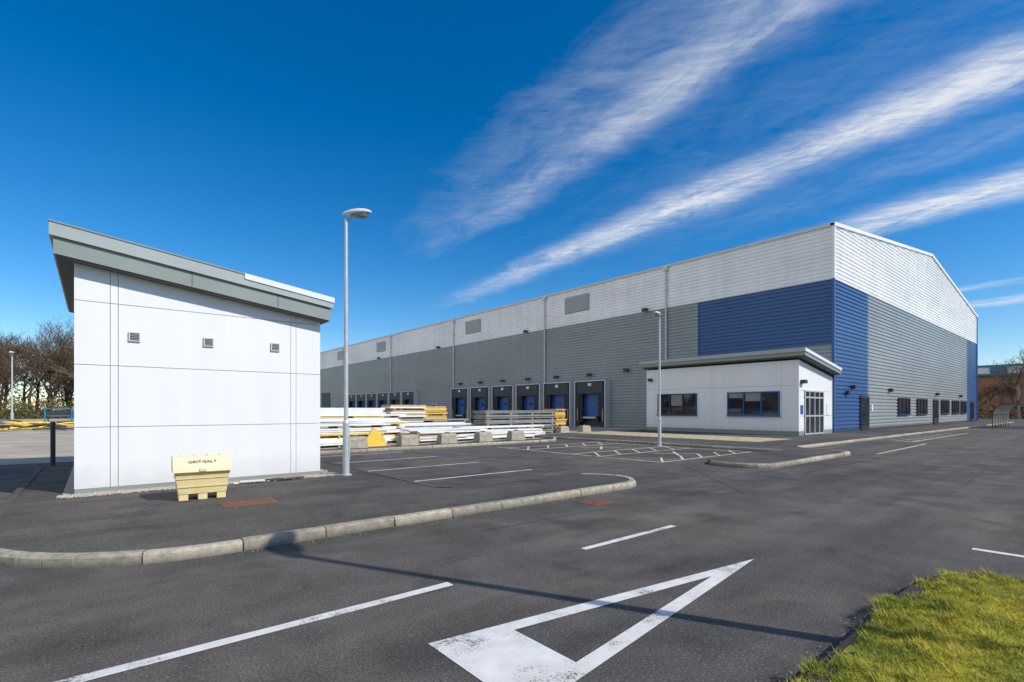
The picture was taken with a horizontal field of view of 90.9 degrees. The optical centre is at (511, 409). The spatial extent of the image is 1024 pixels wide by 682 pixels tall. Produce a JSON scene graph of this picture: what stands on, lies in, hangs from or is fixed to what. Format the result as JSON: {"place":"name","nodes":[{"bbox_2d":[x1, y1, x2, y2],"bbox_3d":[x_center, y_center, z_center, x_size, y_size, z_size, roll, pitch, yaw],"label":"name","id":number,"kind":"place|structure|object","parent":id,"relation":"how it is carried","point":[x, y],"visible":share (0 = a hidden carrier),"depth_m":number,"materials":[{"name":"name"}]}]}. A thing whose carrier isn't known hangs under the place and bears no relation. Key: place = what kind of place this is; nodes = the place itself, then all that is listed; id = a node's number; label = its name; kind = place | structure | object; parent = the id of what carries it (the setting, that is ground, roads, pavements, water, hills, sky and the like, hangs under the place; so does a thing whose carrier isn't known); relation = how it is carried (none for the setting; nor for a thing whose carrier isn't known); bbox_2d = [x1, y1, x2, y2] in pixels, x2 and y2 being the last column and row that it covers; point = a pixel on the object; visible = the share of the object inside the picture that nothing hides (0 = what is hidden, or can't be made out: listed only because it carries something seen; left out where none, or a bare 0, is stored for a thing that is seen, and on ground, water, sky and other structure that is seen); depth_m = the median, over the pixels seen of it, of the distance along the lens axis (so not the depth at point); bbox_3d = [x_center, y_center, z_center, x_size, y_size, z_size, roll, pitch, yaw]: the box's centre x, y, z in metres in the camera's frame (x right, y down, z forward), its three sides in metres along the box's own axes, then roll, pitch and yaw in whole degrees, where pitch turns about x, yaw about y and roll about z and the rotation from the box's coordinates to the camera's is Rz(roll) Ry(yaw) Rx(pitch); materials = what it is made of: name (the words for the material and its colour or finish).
{"place":"outdoors","nodes":[
{"label":"outdoors","id":0,"kind":"place"},
{"bbox_2d":[0,460,635,568],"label":"footway pavement","id":1,"kind":"structure","parent":0,"point":[42,526],"depth_m":7.06,"materials":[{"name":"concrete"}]},
{"bbox_2d":[63,465,331,497],"bbox_3d":[-7.620,1.437,12.121,4.560,0.001,6.410,0,0,-40],"label":"gravel border","id":2,"kind":"object","parent":1,"relation":"on","point":[69,489],"visible":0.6,"depth_m":9.30,"materials":[{"name":"grey gravel"}]},
{"bbox_2d":[74,263,319,493],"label":"walls","id":3,"kind":"structure","parent":2,"relation":"on","point":[169,386],"depth_m":9.50,"materials":[{"name":"white metal"}]},
{"bbox_2d":[48,219,334,324],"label":"roof","id":4,"kind":"structure","parent":3,"relation":"on","point":[71,245],"depth_m":9.28,"materials":[{"name":"grey metal"}]},
{"bbox_2d":[129,331,279,351],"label":"wall vents","id":5,"kind":"object","parent":3,"relation":"attached to","point":[136,337],"depth_m":9.72,"materials":[{"name":"silver metal"}]},
{"bbox_2d":[57,469,339,498],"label":"gravel stones","id":6,"kind":"object","parent":2,"relation":"on","point":[173,487],"visible":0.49,"depth_m":9.02,"materials":[{"name":"grey gravel"}]},
{"bbox_2d":[171,453,231,500],"bbox_3d":[-5.083,1.092,8.260,0.810,0.700,0.635,0,0,-36],"label":"grit bin","id":7,"kind":"object","parent":1,"relation":"on","point":[201,476],"visible":1,"depth_m":8.08,"materials":[{"name":"beige plastic"}]},
{"bbox_2d":[219,497,278,507],"bbox_3d":[-4.065,1.445,7.801,0.750,0.032,0.500,0,0,-40],"label":"manhole cover","id":8,"kind":"object","parent":1,"relation":"on","point":[231,504],"visible":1,"depth_m":7.76,"materials":[{"name":"metal"}]},
{"bbox_2d":[233,476,303,483],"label":"timber scraps","id":9,"kind":"object","parent":1,"relation":"on","point":[276,479],"visible":1,"depth_m":10.12,"materials":[{"name":"wood"}]},
{"bbox_2d":[340,208,371,475],"bbox_3d":[-3.430,-1.466,11.100,0.679,5.917,0.260,0,0,-2],"label":"street lamp","id":10,"kind":"object","parent":1,"relation":"on","point":[360,213],"visible":0.94,"depth_m":11.05,"materials":[{"name":"metal"}]},
{"bbox_2d":[0,418,645,464],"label":"yard pavement","id":11,"kind":"structure","parent":0,"point":[27,446],"depth_m":22.97,"materials":[{"name":"concrete"}]},
{"bbox_2d":[0,424,10,429],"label":"steel frame","id":12,"kind":"object","parent":11,"relation":"on","point":[6,427],"visible":0.58,"depth_m":36.86,"materials":[{"name":"metal"}]},
{"bbox_2d":[8,351,13,421],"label":"street lamp","id":13,"kind":"object","parent":11,"relation":"on","point":[11,413],"visible":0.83,"depth_m":58.25,"materials":[{"name":"metal"}]},
{"bbox_2d":[0,425,26,430],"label":"steel frame","id":14,"kind":"object","parent":11,"relation":"on","point":[18,426],"visible":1,"depth_m":36.02,"materials":[{"name":"metal"}]},
{"bbox_2d":[0,419,35,423],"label":"steel frame","id":15,"kind":"object","parent":11,"relation":"on","point":[17,421],"visible":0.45,"depth_m":42.39,"materials":[{"name":"metal"}]},
{"bbox_2d":[10,423,32,427],"bbox_3d":[-38.407,1.272,38.573,3.191,0.435,1.880,0,0,-41],"label":"steel frame","id":16,"kind":"object","parent":11,"relation":"on","point":[22,424],"visible":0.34,"depth_m":38.59,"materials":[{"name":"yellow metal"}]},
{"bbox_2d":[9,424,66,429],"bbox_3d":[-35.127,1.273,37.492,3.427,0.433,1.465,0,0,-4],"label":"steel frame","id":17,"kind":"object","parent":11,"relation":"on","point":[45,425],"visible":0.65,"depth_m":37.38,"materials":[{"name":"metal"}]},
{"bbox_2d":[19,422,56,425],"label":"steel frame","id":18,"kind":"object","parent":11,"relation":"on","point":[35,422],"visible":0.43,"depth_m":43.01,"materials":[{"name":"yellow metal"}]},
{"bbox_2d":[32,428,73,429],"bbox_3d":[-33.826,1.415,37.183,2.602,0.149,0.733,0,0,4],"label":"steel frame","id":19,"kind":"object","parent":11,"relation":"on","point":[56,428],"visible":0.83,"depth_m":36.90,"materials":[{"name":"metal"}]},
{"bbox_2d":[44,408,73,420],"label":"steel rack","id":20,"kind":"object","parent":11,"relation":"on","point":[47,413],"visible":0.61,"depth_m":49.56,"materials":[{"name":"metal"}]},
{"bbox_2d":[57,422,73,426],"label":"steel frame","id":21,"kind":"object","parent":11,"relation":"on","point":[67,423],"visible":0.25,"depth_m":42.91,"materials":[{"name":"yellow metal"}]},
{"bbox_2d":[320,408,385,426],"bbox_3d":[-9.327,0.728,26.292,5.347,1.636,1.277,0,0,-40],"label":"panel stack","id":22,"kind":"object","parent":11,"relation":"on","point":[323,411],"visible":0.1,"depth_m":26.49,"materials":[{"name":"white metal"}]},
{"bbox_2d":[320,423,391,446],"bbox_3d":[-7.391,1.077,21.031,4.814,0.938,1.160,0,0,-44],"label":"panel stack","id":23,"kind":"object","parent":11,"relation":"on","point":[333,433],"visible":0.43,"depth_m":20.86,"materials":[{"name":"white metal"}]},
{"bbox_2d":[350,435,367,448],"bbox_3d":[-6.274,1.285,20.259,0.847,0.530,0.498,0,0,-35],"label":"concrete block","id":24,"kind":"object","parent":11,"relation":"on","point":[357,441],"depth_m":20.11,"materials":[{"name":"concrete"}]},
{"bbox_2d":[319,414,408,441],"bbox_3d":[-7.257,0.883,22.704,5.309,1.326,1.132,0,0,-36],"label":"panel stack","id":25,"kind":"object","parent":11,"relation":"on","point":[395,422],"visible":0.36,"depth_m":22.89,"materials":[{"name":"white metal"}]},
{"bbox_2d":[367,428,386,446],"bbox_3d":[-5.778,1.160,21.384,0.080,0.780,1.100,0,0,39],"label":"insulation board","id":26,"kind":"object","parent":11,"relation":"on","point":[375,437],"visible":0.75,"depth_m":21.32,"materials":[{"name":"yellow plastic"}]},
{"bbox_2d":[381,405,427,425],"bbox_3d":[-6.344,0.636,29.826,2.447,1.820,1.278,0,0,-40],"label":"timber stack","id":27,"kind":"object","parent":11,"relation":"on","point":[418,411],"visible":0.41,"depth_m":29.43,"materials":[{"name":"white wood"}]},
{"bbox_2d":[396,433,418,445],"bbox_3d":[-4.503,1.285,21.727,0.847,0.530,0.498,0,0,-40],"label":"concrete block","id":28,"kind":"object","parent":11,"relation":"on","point":[407,439],"depth_m":21.54,"materials":[{"name":"concrete"}]},
{"bbox_2d":[384,418,470,434],"bbox_3d":[-4.500,1.032,27.560,5.148,1.028,1.113,0,0,-42],"label":"panel stack","id":29,"kind":"object","parent":11,"relation":"on","point":[428,423],"visible":0.3,"depth_m":27.06,"materials":[{"name":"white metal"}]},
{"bbox_2d":[425,406,447,421],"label":"timber stack","id":30,"kind":"object","parent":11,"relation":"on","point":[439,412],"visible":0.23,"depth_m":31.53,"materials":[{"name":"yellow wood"}]},
{"bbox_2d":[399,427,489,440],"bbox_3d":[-3.193,1.232,24.684,4.750,0.628,1.019,0,0,-43],"label":"panel stack","id":31,"kind":"object","parent":11,"relation":"on","point":[432,437],"visible":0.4,"depth_m":23.90,"materials":[{"name":"white metal"}]},
{"bbox_2d":[436,432,457,443],"bbox_3d":[-2.963,1.285,23.003,0.847,0.530,0.498,0,0,-35],"label":"concrete block","id":32,"kind":"object","parent":11,"relation":"on","point":[446,438],"depth_m":22.80,"materials":[{"name":"concrete"}]},
{"bbox_2d":[473,431,492,441],"bbox_3d":[-1.385,1.285,24.311,0.847,0.530,0.498,0,0,-42],"label":"concrete block","id":33,"kind":"object","parent":11,"relation":"on","point":[482,436],"depth_m":24.10,"materials":[{"name":"concrete"}]},
{"bbox_2d":[452,425,544,433],"bbox_3d":[-0.685,1.221,28.017,6.138,0.650,0.956,0,0,-38],"label":"panel stack","id":34,"kind":"object","parent":11,"relation":"on","point":[536,428],"visible":0.42,"depth_m":28.16,"materials":[{"name":"white metal"}]},
{"bbox_2d":[456,431,540,439],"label":"panel stack","id":35,"kind":"object","parent":11,"relation":"on","point":[503,435],"visible":0.45,"depth_m":26.23,"materials":[{"name":"white metal"}]},
{"bbox_2d":[473,411,555,432],"bbox_3d":[0.236,0.805,31.384,5.676,1.482,1.277,0,0,-40],"label":"panel stack","id":36,"kind":"object","parent":11,"relation":"on","point":[545,419],"visible":0.72,"depth_m":30.86,"materials":[{"name":"grey metal"}]},
{"bbox_2d":[506,430,524,440],"bbox_3d":[0.193,1.285,25.620,0.847,0.530,0.498,0,0,-34],"label":"concrete block","id":37,"kind":"object","parent":11,"relation":"on","point":[515,435],"depth_m":25.42,"materials":[{"name":"concrete"}]},
{"bbox_2d":[544,409,566,432],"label":"timber stack","id":38,"kind":"object","parent":11,"relation":"on","point":[560,420],"visible":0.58,"depth_m":33.04,"materials":[{"name":"yellow wood"}]},
{"bbox_2d":[555,425,568,432],"bbox_3d":[3.271,1.285,32.718,0.847,0.530,0.498,0,0,-43],"label":"concrete block","id":39,"kind":"object","parent":11,"relation":"on","point":[562,429],"depth_m":32.49,"materials":[{"name":"concrete"}]},
{"bbox_2d":[578,425,590,431],"bbox_3d":[4.888,1.285,34.058,0.847,0.530,0.497,0,0,-41],"label":"concrete block","id":40,"kind":"object","parent":11,"relation":"on","point":[585,428],"depth_m":33.84,"materials":[{"name":"concrete"}]},
{"bbox_2d":[6,410,1016,418],"bbox_3d":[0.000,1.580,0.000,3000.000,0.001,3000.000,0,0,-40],"label":"ground","id":41,"kind":"structure","parent":0,"point":[73,411],"depth_m":100.48,"materials":[{"name":"grey asphalt"}]},
{"bbox_2d":[0,315,73,418],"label":"background trees","id":42,"kind":"object","parent":41,"relation":"on","point":[58,374],"visible":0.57,"depth_m":89.14,"materials":[{"name":"brown plant"}]},
{"bbox_2d":[320,222,977,432],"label":"warehouse","id":43,"kind":"structure","parent":41,"relation":"on","point":[889,327],"depth_m":43.33,"materials":[{"name":"silver metal"}]},
{"bbox_2d":[348,394,355,407],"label":"dock door","id":44,"kind":"structure","parent":43,"relation":"in","point":[351,397],"depth_m":87.99,"materials":[{"name":"blue metal"}]},
{"bbox_2d":[356,394,365,407],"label":"dock door","id":45,"kind":"structure","parent":43,"relation":"in","point":[360,398],"depth_m":85.16,"materials":[{"name":"blue metal"}]},
{"bbox_2d":[366,393,376,407],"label":"dock door","id":46,"kind":"structure","parent":43,"relation":"in","point":[371,398],"depth_m":81.88,"materials":[{"name":"blue metal"}]},
{"bbox_2d":[322,393,436,416],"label":"personnel doors","id":47,"kind":"structure","parent":43,"relation":"in","point":[325,396],"depth_m":98.55,"materials":[{"name":"silver metal"}]},
{"bbox_2d":[377,392,388,417],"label":"dock door","id":48,"kind":"structure","parent":43,"relation":"in","point":[382,398],"depth_m":78.51,"materials":[{"name":"blue rubber"}]},
{"bbox_2d":[389,391,401,417],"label":"dock door","id":49,"kind":"structure","parent":43,"relation":"in","point":[395,398],"depth_m":75.10,"materials":[{"name":"blue rubber"}]},
{"bbox_2d":[401,391,417,417],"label":"dock door","id":50,"kind":"structure","parent":43,"relation":"in","point":[408,397],"depth_m":72.08,"materials":[{"name":"blue metal"}]},
{"bbox_2d":[451,388,469,421],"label":"dock door","id":51,"kind":"structure","parent":43,"relation":"in","point":[460,397],"depth_m":62.09,"materials":[{"name":"blue rubber"}]},
{"bbox_2d":[470,386,491,422],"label":"dock door","id":52,"kind":"structure","parent":43,"relation":"in","point":[480,397],"depth_m":58.90,"materials":[{"name":"blue rubber"}]},
{"bbox_2d":[491,385,515,423],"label":"dock door","id":53,"kind":"structure","parent":43,"relation":"in","point":[503,396],"depth_m":55.47,"materials":[{"name":"blue rubber"}]},
{"bbox_2d":[516,383,542,423],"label":"dock door","id":54,"kind":"structure","parent":43,"relation":"in","point":[529,397],"depth_m":52.18,"materials":[{"name":"blue metal"}]},
{"bbox_2d":[543,381,573,425],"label":"dock door","id":55,"kind":"structure","parent":43,"relation":"in","point":[556,395],"depth_m":48.58,"materials":[{"name":"blue rubber"}]},
{"bbox_2d":[574,379,609,426],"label":"dock door","id":56,"kind":"structure","parent":43,"relation":"in","point":[591,397],"depth_m":45.72,"materials":[{"name":"blue metal"}]},
{"bbox_2d":[844,391,973,430],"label":"gable windows and doors","id":57,"kind":"structure","parent":43,"relation":"in","point":[904,404],"depth_m":44.32,"materials":[{"name":"black glass"}]},
{"bbox_2d":[978,345,1023,418],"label":"background trees","id":58,"kind":"object","parent":41,"relation":"on","point":[1012,387],"visible":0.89,"depth_m":82.04,"materials":[{"name":"brown plant"}]},
{"bbox_2d":[0,419,1023,681],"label":"road","id":59,"kind":"structure","parent":0,"point":[832,545],"depth_m":4.77,"materials":[{"name":"grey asphalt"}]},
{"bbox_2d":[50,422,55,465],"bbox_3d":[-12.334,0.940,13.546,0.213,1.220,0.213,0,0,-40],"label":"bollard","id":60,"kind":"object","parent":59,"relation":"on","point":[52,443],"visible":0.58,"depth_m":13.51,"materials":[{"name":"metal"}]},
{"bbox_2d":[197,488,636,561],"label":"channel litter","id":61,"kind":"object","parent":59,"relation":"on","point":[404,525],"visible":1,"depth_m":6.62,"materials":[{"name":"brown plant"}]},
{"bbox_2d":[321,452,531,481],"bbox_3d":[-3.167,1.546,14.553,3.700,0.001,7.140,0,0,-40],"label":"parking bay marking","id":62,"kind":"object","parent":59,"relation":"on","point":[426,466],"visible":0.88,"depth_m":13.23,"materials":[{"name":"paint"}]},
{"bbox_2d":[320,437,555,454],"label":"yard kerb","id":63,"kind":"structure","parent":59,"relation":"on","point":[425,447],"depth_m":20.07,"materials":[{"name":"concrete"}]},
{"bbox_2d":[55,525,1023,681],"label":"line marking","id":64,"kind":"object","parent":59,"relation":"on","point":[134,664],"visible":1,"depth_m":3.53,"materials":[{"name":"paint"}]},
{"bbox_2d":[428,559,752,681],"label":"give way triangle marking","id":65,"kind":"object","parent":59,"relation":"on","point":[506,652],"visible":1,"depth_m":3.29,"materials":[{"name":"paint"}]},
{"bbox_2d":[578,499,612,505],"bbox_3d":[1.391,1.553,8.428,0.480,0.032,0.400,0,0,-40],"label":"drain grate","id":66,"kind":"object","parent":59,"relation":"on","point":[594,502],"visible":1,"depth_m":8.37,"materials":[{"name":"metal"}]},
{"bbox_2d":[501,441,747,461],"bbox_3d":[4.085,1.544,19.593,5.798,0.004,7.849,0,0,-40],"label":"accessible bay marking","id":67,"kind":"object","parent":59,"relation":"on","point":[661,459],"visible":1,"depth_m":18.59,"materials":[{"name":"paint"}]},
{"bbox_2d":[654,311,662,445],"bbox_3d":[6.184,-1.273,21.381,0.260,5.747,0.679,0,0,35],"label":"street lamp","id":68,"kind":"object","parent":59,"relation":"on","point":[657,314],"visible":0.96,"depth_m":21.52,"materials":[{"name":"metal"}]},
{"bbox_2d":[771,577,916,681],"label":"channel litter","id":69,"kind":"object","parent":59,"relation":"on","point":[844,634],"visible":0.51,"depth_m":3.40,"materials":[{"name":"brown plant"}]},
{"bbox_2d":[778,567,1023,681],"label":"grass verge","id":70,"kind":"object","parent":59,"relation":"on","point":[946,626],"depth_m":3.17,"materials":[{"name":"plant"}]},
{"bbox_2d":[877,433,966,453],"bbox_3d":[20.743,1.545,25.841,23.022,0.002,1.864,0,0,-43],"label":"edge hatch marking","id":71,"kind":"object","parent":59,"relation":"on","point":[915,441],"visible":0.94,"depth_m":24.79,"materials":[{"name":"paint"}]},
{"bbox_2d":[992,403,1023,428],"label":"cycle shelter","id":72,"kind":"object","parent":59,"relation":"on","point":[999,415],"visible":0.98,"depth_m":43.28,"materials":[{"name":"metal"}]},
{"bbox_2d":[0,0,1023,409],"label":"sky","id":73,"kind":"structure","parent":0,"point":[499,153],"materials":[{"name":"blue"}]},
{"bbox_2d":[534,421,1013,468],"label":"footway pavement","id":74,"kind":"structure","parent":0,"point":[790,450],"depth_m":22.77,"materials":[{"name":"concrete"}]},
{"bbox_2d":[579,431,785,441],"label":"sidewalk","id":75,"kind":"structure","parent":74,"relation":"on","point":[734,438],"depth_m":26.84,"materials":[{"name":"beige concrete"}]},
{"bbox_2d":[646,360,832,435],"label":"walls","id":76,"kind":"structure","parent":74,"relation":"on","point":[711,386],"depth_m":30.61,"materials":[{"name":"white metal"}]},
{"bbox_2d":[657,391,780,416],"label":"windows","id":77,"kind":"structure","parent":76,"relation":"attached to","point":[764,403],"depth_m":30.39,"materials":[{"name":"black glass"}]},
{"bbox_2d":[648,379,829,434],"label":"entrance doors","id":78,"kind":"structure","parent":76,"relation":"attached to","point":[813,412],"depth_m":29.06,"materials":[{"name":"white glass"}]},
{"bbox_2d":[639,347,841,374],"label":"roof","id":79,"kind":"structure","parent":76,"relation":"on","point":[814,360],"depth_m":29.94,"materials":[{"name":"grey metal"}]},
{"bbox_2d":[978,363,1023,416],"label":"brick warehouse","id":80,"kind":"structure","parent":0,"point":[985,380],"depth_m":108.97,"materials":[{"name":"brown brick"}]}
]}

